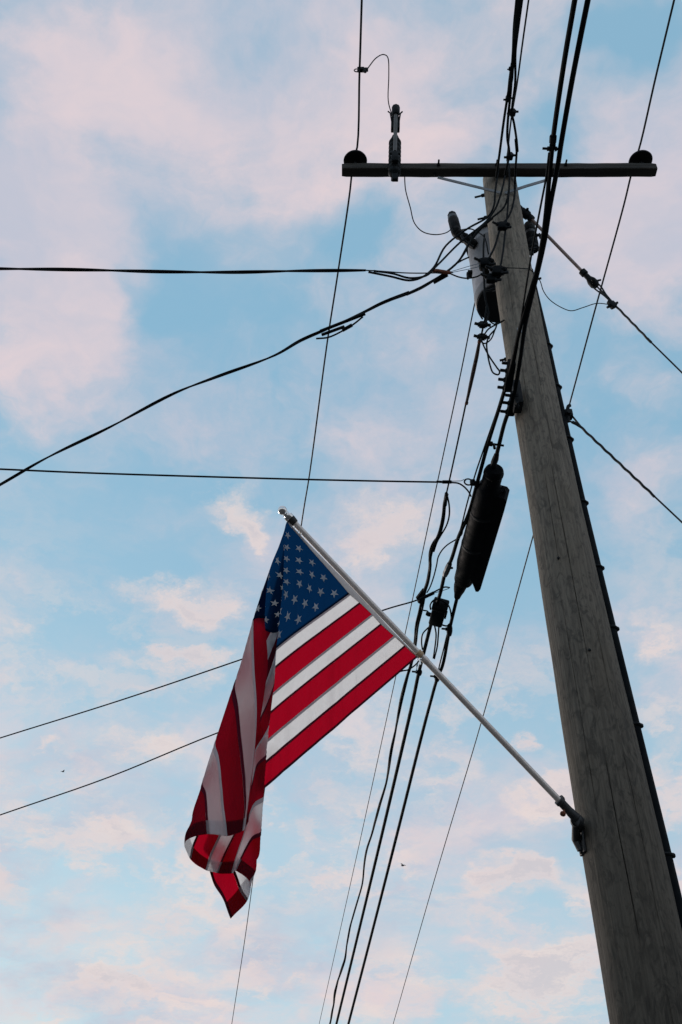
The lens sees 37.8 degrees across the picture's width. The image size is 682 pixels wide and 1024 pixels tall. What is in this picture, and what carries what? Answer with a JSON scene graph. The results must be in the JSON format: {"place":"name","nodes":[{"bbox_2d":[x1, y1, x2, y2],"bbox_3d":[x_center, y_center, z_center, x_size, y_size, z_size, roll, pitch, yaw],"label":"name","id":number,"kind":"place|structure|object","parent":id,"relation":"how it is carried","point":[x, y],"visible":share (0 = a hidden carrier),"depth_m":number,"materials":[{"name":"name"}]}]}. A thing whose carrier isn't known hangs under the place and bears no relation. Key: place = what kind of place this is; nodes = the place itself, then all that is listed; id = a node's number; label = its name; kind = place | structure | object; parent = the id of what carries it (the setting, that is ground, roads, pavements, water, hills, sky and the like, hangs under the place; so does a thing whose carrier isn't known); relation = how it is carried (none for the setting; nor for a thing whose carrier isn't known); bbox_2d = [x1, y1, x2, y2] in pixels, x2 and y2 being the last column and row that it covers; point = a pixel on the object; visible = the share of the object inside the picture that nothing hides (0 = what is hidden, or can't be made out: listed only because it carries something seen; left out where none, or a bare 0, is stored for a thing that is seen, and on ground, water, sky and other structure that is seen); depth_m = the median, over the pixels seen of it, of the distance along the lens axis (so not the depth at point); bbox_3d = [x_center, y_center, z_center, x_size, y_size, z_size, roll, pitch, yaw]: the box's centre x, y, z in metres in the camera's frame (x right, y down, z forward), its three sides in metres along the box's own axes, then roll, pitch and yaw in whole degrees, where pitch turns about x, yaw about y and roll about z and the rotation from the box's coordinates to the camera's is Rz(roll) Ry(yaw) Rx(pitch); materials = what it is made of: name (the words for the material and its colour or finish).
{"place":"outdoors","nodes":[
{"label":"outdoors","id":0,"kind":"place"},
{"bbox_2d":[0,0,681,1023],"label":"sky","id":1,"kind":"structure","parent":0,"point":[187,135],"materials":[{"name":"blue"}]},
{"label":"ground","id":2,"kind":"structure","parent":0,"visible":0},
{"bbox_2d":[475,177,681,1023],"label":"utility pole","id":3,"kind":"object","parent":2,"relation":"on","point":[637,926],"visible":0.93,"depth_m":4.63,"materials":[{"name":"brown wood"}]},
{"bbox_2d":[319,303,474,1023],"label":"neutral line","id":4,"kind":"object","parent":3,"relation":"attached to","point":[410,606],"visible":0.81,"depth_m":10.86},
{"bbox_2d":[447,211,499,322],"bbox_3d":[1.159,-1.929,7.579,0.450,0.925,0.553,-24,-45,27],"label":"transformer","id":5,"kind":"object","parent":3,"relation":"attached to","point":[474,249],"visible":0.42,"depth_m":7.45,"materials":[{"name":"grey paint"}]},
{"bbox_2d":[461,228,488,254],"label":"lead wire","id":6,"kind":"object","parent":5,"relation":"attached to","point":[483,237],"visible":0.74,"depth_m":7.05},
{"bbox_2d":[482,234,489,325],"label":"lead wire","id":7,"kind":"object","parent":3,"relation":"hanging from","point":[486,303],"visible":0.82,"depth_m":6.60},
{"bbox_2d":[446,305,490,493],"bbox_3d":[0.893,-0.736,7.073,0.119,0.237,1.665,1,-39,-2],"label":"secondary line","id":8,"kind":"object","parent":7,"relation":"hanging from","point":[480,324],"visible":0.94,"depth_m":6.70,"materials":[{"name":"rubber"}]},
{"bbox_2d":[329,492,449,1023],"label":"twisted cable","id":9,"kind":"object","parent":8,"relation":"hanging from","point":[421,593],"visible":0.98,"depth_m":9.53,"materials":[{"name":"black plastic"}]},
{"bbox_2d":[481,319,496,343],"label":"hanging wire","id":10,"kind":"object","parent":8,"relation":"hanging from","point":[493,332],"visible":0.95,"depth_m":6.39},
{"bbox_2d":[480,324,499,375],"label":"hanging wire","id":11,"kind":"object","parent":8,"relation":"hanging from","point":[488,355],"visible":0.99,"depth_m":6.25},
{"bbox_2d":[484,320,504,334],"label":"hanging wire","id":12,"kind":"object","parent":3,"relation":"attached to","point":[493,326],"visible":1,"depth_m":6.44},
{"bbox_2d":[342,159,657,193],"bbox_3d":[1.171,-2.464,7.300,2.329,0.301,0.126,0,-39,0],"label":"crossarm","id":13,"kind":"object","parent":3,"relation":"attached to","point":[440,171],"visible":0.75,"depth_m":7.36,"materials":[{"name":"brown wood"}]},
{"bbox_2d":[343,150,366,163],"bbox_3d":[0.107,-2.626,7.455,0.178,0.149,0.178,0,-39,0],"label":"pin insulator","id":14,"kind":"object","parent":13,"relation":"on","point":[355,156],"visible":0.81,"depth_m":7.42,"materials":[{"name":"ceramic"}]},
{"bbox_2d":[232,0,362,1020],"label":"power line","id":15,"kind":"object","parent":14,"relation":"attached to","point":[360,39],"visible":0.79,"depth_m":8.24,"materials":[{"name":"black metal"}]},
{"bbox_2d":[354,67,367,72],"bbox_3d":[0.139,-3.068,6.922,0.102,0.072,0.032,0,-39,0],"label":"line clamp","id":16,"kind":"object","parent":15,"relation":"attached to","point":[362,70],"visible":1,"depth_m":6.92,"materials":[{"name":"metal"}]},
{"bbox_2d":[368,54,391,114],"bbox_3d":[0.326,-3.172,7.317,0.109,0.627,0.560,-14,-41,16],"label":"jumper wire","id":17,"kind":"object","parent":16,"relation":"attached to","point":[388,77],"visible":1,"depth_m":7.47,"materials":[{"name":"black metal"}]},
{"bbox_2d":[388,104,402,181],"bbox_3d":[0.406,-2.704,7.397,0.124,0.719,0.320,0,-39,0],"label":"fuse cutout","id":18,"kind":"object","parent":13,"relation":"attached to","point":[394,165],"visible":1,"depth_m":7.34,"materials":[{"name":"metal"}]},
{"bbox_2d":[404,177,452,234],"bbox_3d":[0.677,-2.237,7.513,0.616,0.512,0.068,31,-48,-32],"label":"jumper wire","id":19,"kind":"object","parent":13,"relation":"hanging from","point":[413,219],"visible":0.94,"depth_m":7.33,"materials":[{"name":"black metal"}]},
{"bbox_2d":[628,150,652,162],"bbox_3d":[2.244,-2.626,7.455,0.178,0.149,0.178,0,-39,0],"label":"pin insulator","id":20,"kind":"object","parent":13,"relation":"on","point":[642,156],"visible":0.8,"depth_m":7.42,"materials":[{"name":"ceramic"}]},
{"bbox_2d":[393,0,674,1023],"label":"power line","id":21,"kind":"object","parent":20,"relation":"attached to","point":[569,402],"visible":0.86,"depth_m":8.69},
{"bbox_2d":[495,0,522,183],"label":"secondary bundle","id":22,"kind":"object","parent":3,"relation":"attached to","point":[511,111],"visible":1,"depth_m":6.60,"materials":[{"name":"metal"}]},
{"bbox_2d":[393,163,509,299],"bbox_3d":[0.792,-1.984,6.955,0.917,1.335,0.035,-7,-40,8],"label":"lead wire","id":23,"kind":"object","parent":22,"relation":"attached to","point":[457,262],"visible":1,"depth_m":6.79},
{"bbox_2d":[0,274,447,485],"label":"service drop","id":24,"kind":"object","parent":23,"relation":"attached to","point":[349,326],"visible":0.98,"depth_m":7.01,"materials":[{"name":"black plastic"}]},
{"bbox_2d":[407,219,492,295],"bbox_3d":[0.752,-1.749,6.815,0.644,0.701,0.037,-6,-40,8],"label":"lead wire","id":25,"kind":"object","parent":24,"relation":"attached to","point":[459,261],"visible":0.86,"depth_m":6.83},
{"bbox_2d":[0,263,479,273],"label":"service drop","id":26,"kind":"object","parent":23,"relation":"attached to","point":[437,271],"visible":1,"depth_m":6.28,"materials":[{"name":"black metal"}]},
{"bbox_2d":[368,170,498,281],"bbox_3d":[0.666,-1.997,6.907,0.977,1.234,0.097,0,-39,0],"label":"lead wire","id":27,"kind":"object","parent":26,"relation":"attached to","point":[441,252],"visible":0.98,"depth_m":6.81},
{"bbox_2d":[374,175,505,278],"bbox_3d":[0.706,-1.980,6.893,0.985,1.136,0.094,0,-39,0],"label":"lead wire","id":28,"kind":"object","parent":26,"relation":"attached to","point":[447,254],"visible":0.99,"depth_m":6.78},
{"bbox_2d":[450,272,483,278],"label":"lead wire","id":29,"kind":"object","parent":26,"relation":"attached to","point":[465,277],"visible":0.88,"depth_m":6.62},
{"bbox_2d":[487,184,515,259],"bbox_3d":[1.113,-2.046,6.930,0.319,0.955,0.052,-7,-40,9],"label":"lead wire","id":30,"kind":"object","parent":22,"relation":"attached to","point":[498,233],"visible":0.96,"depth_m":6.92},
{"bbox_2d":[474,257,495,267],"bbox_3d":[0.961,-1.669,6.661,0.146,0.084,0.051,0,-39,0],"label":"wire connector","id":31,"kind":"object","parent":30,"relation":"attached to","point":[483,261],"visible":0.94,"depth_m":6.64,"materials":[{"name":"black plastic"}]},
{"bbox_2d":[492,221,511,230],"bbox_3d":[1.106,-1.969,6.854,0.132,0.076,0.046,0,-39,0],"label":"wire connector","id":32,"kind":"object","parent":30,"relation":"attached to","point":[502,225],"visible":1,"depth_m":6.84,"materials":[{"name":"black plastic"}]},
{"bbox_2d":[500,188,509,264],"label":"lead wire","id":33,"kind":"object","parent":22,"relation":"attached to","point":[505,230],"visible":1,"depth_m":6.82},
{"bbox_2d":[480,273,501,283],"bbox_3d":[0.980,-1.531,6.523,0.139,0.080,0.049,0,-39,0],"label":"wire connector","id":34,"kind":"object","parent":33,"relation":"attached to","point":[489,278],"visible":1,"depth_m":6.51,"materials":[{"name":"black plastic"}]},
{"bbox_2d":[485,265,508,276],"bbox_3d":[1.020,-1.579,6.523,0.152,0.088,0.054,0,-39,0],"label":"wire connector","id":35,"kind":"object","parent":33,"relation":"attached to","point":[498,270],"visible":1,"depth_m":6.51,"materials":[{"name":"black plastic"}]},
{"bbox_2d":[506,0,528,160],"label":"messenger wire","id":36,"kind":"object","parent":22,"relation":"attached to","point":[519,64],"visible":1,"depth_m":6.41,"materials":[{"name":"black metal"}]},
{"bbox_2d":[512,380,523,412],"bbox_3d":[1.041,-0.679,5.906,0.060,0.238,0.130,0,-39,0],"label":"hanger bracket","id":37,"kind":"object","parent":3,"relation":"attached to","point":[518,404],"visible":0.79,"depth_m":5.87,"materials":[{"name":"metal"}]},
{"bbox_2d":[347,0,590,1023],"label":"communication cable","id":38,"kind":"object","parent":37,"relation":"attached to","point":[566,114],"visible":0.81,"depth_m":5.56,"materials":[{"name":"black rubber"}]},
{"bbox_2d":[430,675,438,681],"bbox_3d":[0.772,1.354,8.156,0.086,0.048,0.101,0,-39,0],"label":"cable clamp","id":39,"kind":"object","parent":38,"relation":"attached to","point":[436,678],"visible":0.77,"depth_m":8.15,"materials":[{"name":"black plastic"}]},
{"bbox_2d":[438,634,446,668],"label":"lashing wire","id":40,"kind":"object","parent":38,"relation":"attached to","point":[442,652],"visible":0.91,"depth_m":7.88,"materials":[{"name":"grey metal"}]},
{"bbox_2d":[441,626,452,636],"bbox_3d":[0.816,0.909,7.662,0.088,0.048,0.129,0,-39,0],"label":"cable clamp","id":41,"kind":"object","parent":38,"relation":"attached to","point":[449,629],"visible":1,"depth_m":7.65,"materials":[{"name":"black plastic"}]},
{"bbox_2d":[542,135,558,151],"bbox_3d":[0.959,-1.672,4.516,0.082,0.035,0.078,0,-39,0],"label":"cable clamp","id":42,"kind":"object","parent":38,"relation":"attached to","point":[552,140],"visible":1,"depth_m":4.52,"materials":[{"name":"black plastic"}]},
{"bbox_2d":[500,391,518,415],"bbox_3d":[1.002,-0.645,5.933,0.084,0.058,0.165,2,-39,-2],"label":"cable clamp","id":43,"kind":"object","parent":37,"relation":"attached to","point":[508,411],"visible":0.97,"depth_m":5.92,"materials":[{"name":"black plastic"}]},
{"bbox_2d":[335,0,577,1023],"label":"communication cable","id":44,"kind":"object","parent":43,"relation":"attached to","point":[557,102],"visible":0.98,"depth_m":6.08,"materials":[{"name":"black rubber"}]},
{"bbox_2d":[0,660,418,814],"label":"telephone drop","id":45,"kind":"object","parent":44,"relation":"attached to","point":[416,664],"visible":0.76,"depth_m":8.97,"materials":[{"name":"black metal"}]},
{"bbox_2d":[0,586,449,737],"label":"telephone drop","id":46,"kind":"object","parent":44,"relation":"attached to","point":[429,594],"visible":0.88,"depth_m":8.18,"materials":[{"name":"black plastic"}]},
{"bbox_2d":[412,670,421,675],"bbox_3d":[0.618,1.306,8.103,0.086,0.047,0.062,0,-39,0],"label":"cable clamp","id":47,"kind":"object","parent":44,"relation":"attached to","point":[418,673],"visible":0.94,"depth_m":8.09,"materials":[{"name":"black plastic"}]},
{"bbox_2d":[421,627,427,649],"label":"terminal wire","id":48,"kind":"object","parent":44,"relation":"attached to","point":[422,637],"visible":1,"depth_m":7.72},
{"bbox_2d":[426,597,448,627],"bbox_3d":[0.723,0.755,7.496,0.155,0.135,0.241,4,-39,-5],"label":"terminal box","id":49,"kind":"object","parent":44,"relation":"attached to","point":[437,615],"visible":0.92,"depth_m":7.43,"materials":[{"name":"black plastic"}]},
{"bbox_2d":[433,626,436,658],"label":"terminal wire","id":50,"kind":"object","parent":49,"relation":"attached to","point":[435,641],"visible":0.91,"depth_m":7.76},
{"bbox_2d":[434,627,439,658],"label":"terminal wire","id":51,"kind":"object","parent":49,"relation":"attached to","point":[437,643],"visible":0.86,"depth_m":7.78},
{"bbox_2d":[429,598,451,626],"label":"terminal wire","id":52,"kind":"object","parent":49,"relation":"attached to","point":[433,600],"visible":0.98,"depth_m":7.43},
{"bbox_2d":[442,563,452,576],"bbox_3d":[0.766,0.413,7.110,0.061,0.049,0.141,6,-40,-8],"label":"cable clamp","id":53,"kind":"object","parent":44,"relation":"attached to","point":[447,569],"visible":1,"depth_m":7.09,"materials":[{"name":"metal"}]},
{"bbox_2d":[454,453,509,599],"bbox_3d":[0.956,0.148,6.789,0.229,0.222,1.482,3,-39,-4],"label":"splice case","id":54,"kind":"object","parent":44,"relation":"hanging from","point":[483,522],"visible":1,"depth_m":6.66,"materials":[{"name":"black plastic"}]},
{"bbox_2d":[426,533,462,592],"bbox_3d":[0.865,0.383,7.669,0.173,0.715,1.730,2,-39,-2],"label":"drip loop","id":55,"kind":"object","parent":54,"relation":"attached to","point":[437,563],"visible":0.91,"depth_m":8.23,"materials":[{"name":"black rubber"}]},
{"bbox_2d":[488,441,503,449],"bbox_3d":[0.964,-0.409,6.173,0.100,0.063,0.034,4,-39,-5],"label":"cable spacer","id":56,"kind":"object","parent":44,"relation":"attached to","point":[491,444],"visible":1,"depth_m":6.17,"materials":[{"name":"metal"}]},
{"bbox_2d":[459,152,549,530],"bbox_3d":[0.920,-0.686,5.813,0.118,0.108,3.156,2,-39,-2],"label":"support strand","id":57,"kind":"object","parent":44,"relation":"attached to","point":[540,206],"visible":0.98,"depth_m":5.14},
{"bbox_2d":[0,468,475,485],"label":"telephone drop","id":58,"kind":"object","parent":57,"relation":"attached to","point":[472,483],"visible":1,"depth_m":6.21,"materials":[{"name":"black plastic"}]},
{"bbox_2d":[452,482,471,496],"bbox_3d":[0.773,-0.146,6.390,0.126,0.112,0.011,5,-39,-6],"label":"drop tail","id":59,"kind":"object","parent":58,"relation":"hanging from","point":[462,486],"visible":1,"depth_m":6.41},
{"bbox_2d":[497,359,515,391],"bbox_3d":[0.957,-0.790,5.773,0.086,0.060,0.218,0,-39,0],"label":"cable clamp","id":60,"kind":"object","parent":44,"relation":"attached to","point":[508,385],"visible":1,"depth_m":5.77,"materials":[{"name":"black plastic"}]},
{"bbox_2d":[524,221,540,255],"bbox_3d":[1.418,-1.999,7.341,0.175,0.430,0.093,0,-39,0],"label":"surge arrester","id":61,"kind":"object","parent":3,"relation":"attached to","point":[529,229],"visible":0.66,"depth_m":7.33,"materials":[{"name":"plastic"}]},
{"bbox_2d":[491,265,609,310],"bbox_3d":[1.439,-1.510,6.766,0.971,0.248,0.100,18,-42,-21],"label":"bond wire","id":62,"kind":"object","parent":3,"relation":"attached to","point":[552,301],"visible":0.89,"depth_m":6.77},
{"bbox_2d":[555,795,586,856],"bbox_3d":[1.013,1.351,4.307,0.094,0.194,0.254,-19,-43,21],"label":"flagpole bracket","id":63,"kind":"object","parent":3,"relation":"attached to","point":[577,820],"visible":1,"depth_m":4.28,"materials":[{"name":"metal"}]},
{"bbox_2d":[278,506,560,801],"bbox_3d":[0.382,0.656,4.269,1.572,1.044,0.041,23,-45,-26],"label":"flagpole","id":64,"kind":"object","parent":63,"relation":"attached to","point":[290,518],"visible":1,"depth_m":4.26,"materials":[{"name":"metal"}]},
{"bbox_2d":[184,522,421,918],"bbox_3d":[-0.096,0.734,3.771,1.072,1.656,0.162,31,-48,-32],"label":"flag","id":65,"kind":"object","parent":64,"relation":"hanging from","point":[327,650],"visible":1,"depth_m":3.74,"materials":[{"name":"multicoloured fabric"}]},
{"bbox_2d":[521,206,681,372],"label":"guy wire","id":66,"kind":"object","parent":3,"relation":"attached to","point":[593,283],"visible":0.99,"depth_m":7.03,"materials":[{"name":"metal"}]},
{"bbox_2d":[532,269,681,928],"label":"riser conduit","id":67,"kind":"object","parent":3,"relation":"attached to","point":[638,726],"visible":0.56,"depth_m":4.91,"materials":[{"name":"black plastic"}]},
{"bbox_2d":[565,404,681,522],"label":"guy wire","id":68,"kind":"object","parent":3,"relation":"attached to","point":[569,413],"visible":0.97,"depth_m":5.86,"materials":[{"name":"metal"}]}
]}

